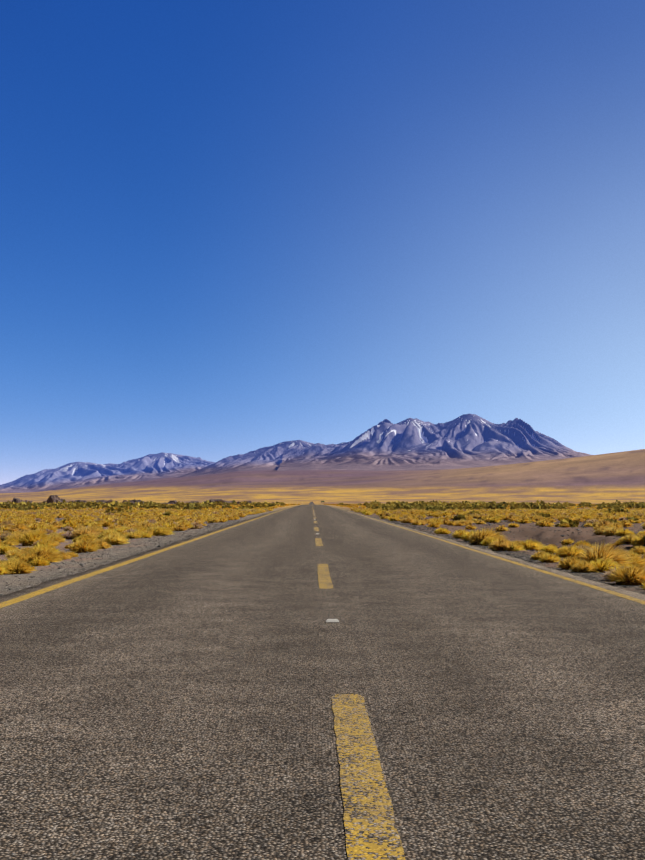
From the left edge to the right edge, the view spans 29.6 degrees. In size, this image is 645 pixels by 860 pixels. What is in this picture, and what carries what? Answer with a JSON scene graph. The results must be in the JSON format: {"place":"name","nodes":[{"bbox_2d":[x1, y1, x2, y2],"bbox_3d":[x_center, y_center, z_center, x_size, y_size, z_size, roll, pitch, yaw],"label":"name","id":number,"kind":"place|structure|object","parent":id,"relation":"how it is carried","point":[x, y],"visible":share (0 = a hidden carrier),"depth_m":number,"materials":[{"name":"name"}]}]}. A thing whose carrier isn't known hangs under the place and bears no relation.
{"place":"outdoors","nodes":[
{"label":"outdoors","id":0,"kind":"place"},
{"bbox_2d":[0,452,215,492],"bbox_3d":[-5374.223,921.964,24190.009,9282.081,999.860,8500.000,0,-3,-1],"label":"mountain","id":1,"kind":"structure","parent":0,"point":[144,468],"depth_m":23663.35,"materials":[{"name":"grey stone"}]},
{"bbox_2d":[170,440,324,478],"bbox_3d":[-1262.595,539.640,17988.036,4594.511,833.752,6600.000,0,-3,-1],"label":"mountain","id":2,"kind":"structure","parent":0,"point":[267,458],"depth_m":17865.37,"materials":[{"name":"grey stone"}]},
{"bbox_2d":[0,502,644,859],"bbox_3d":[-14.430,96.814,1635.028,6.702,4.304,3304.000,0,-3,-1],"label":"road","id":3,"kind":"structure","parent":0,"point":[175,703],"depth_m":5.75,"materials":[{"name":"grey asphalt"}]},
{"bbox_2d":[0,506,294,607],"bbox_3d":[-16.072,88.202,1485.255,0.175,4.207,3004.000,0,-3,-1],"label":"road edge line","id":4,"kind":"object","parent":3,"relation":"on","point":[29,595],"visible":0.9,"depth_m":15.73,"materials":[{"name":"yellow paint"}]},
{"bbox_2d":[326,619,338,621],"bbox_3d":[0.077,1.465,9.385,0.100,0.018,0.090,0,-3,-1],"label":"road stud","id":5,"kind":"object","parent":3,"relation":"on","point":[332,620],"visible":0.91,"depth_m":9.36,"materials":[{"name":"grey plastic"}]},
{"bbox_2d":[312,505,405,859],"bbox_3d":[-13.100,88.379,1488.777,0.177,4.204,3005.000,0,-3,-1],"label":"road markings","id":6,"kind":"object","parent":3,"relation":"on","point":[371,832],"visible":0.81,"depth_m":4.00,"materials":[{"name":"yellow paint"}]},
{"bbox_2d":[326,505,644,603],"bbox_3d":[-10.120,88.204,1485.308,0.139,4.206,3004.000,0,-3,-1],"label":"road edge line","id":7,"kind":"object","parent":3,"relation":"on","point":[598,588],"visible":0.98,"depth_m":16.14,"materials":[{"name":"yellow paint"}]},
{"bbox_2d":[0,449,644,595],"bbox_3d":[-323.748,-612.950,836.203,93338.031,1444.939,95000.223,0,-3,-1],"label":"ground","id":8,"kind":"structure","parent":0,"point":[606,478],"depth_m":5337.67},
{"bbox_2d":[3,495,273,503],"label":"bushes","id":9,"kind":"object","parent":8,"relation":"on","point":[54,498],"visible":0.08,"depth_m":404.38,"materials":[{"name":"plant"}]},
{"bbox_2d":[0,516,642,594],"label":"verge stones","id":10,"kind":"object","parent":8,"relation":"on","point":[407,524],"visible":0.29,"depth_m":31.99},
{"bbox_2d":[0,525,644,589],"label":"tussocks","id":11,"kind":"object","parent":8,"relation":"on","point":[618,566],"visible":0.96,"depth_m":23.81,"materials":[{"name":"yellow plant"}]},
{"bbox_2d":[0,507,644,533],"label":"tussocks","id":12,"kind":"object","parent":8,"relation":"on","point":[135,519],"visible":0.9,"depth_m":63.61,"materials":[{"name":"yellow plant"}]},
{"bbox_2d":[0,499,644,541],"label":"bushes","id":13,"kind":"object","parent":8,"relation":"on","point":[616,506],"visible":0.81,"depth_m":149.23,"materials":[{"name":"plant"}]},
{"bbox_2d":[0,504,644,509],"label":"bushes","id":14,"kind":"object","parent":8,"relation":"on","point":[348,506],"visible":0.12,"depth_m":164.42,"materials":[{"name":"yellow plant"}]},
{"bbox_2d":[0,0,644,484],"label":"sky","id":15,"kind":"structure","parent":0,"point":[228,228],"materials":[{"name":"blue"}]},
{"bbox_2d":[277,414,590,470],"bbox_3d":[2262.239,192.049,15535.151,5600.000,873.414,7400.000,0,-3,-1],"label":"mountain","id":16,"kind":"structure","parent":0,"point":[467,441],"depth_m":15138.32,"materials":[{"name":"grey stone"}]}
]}

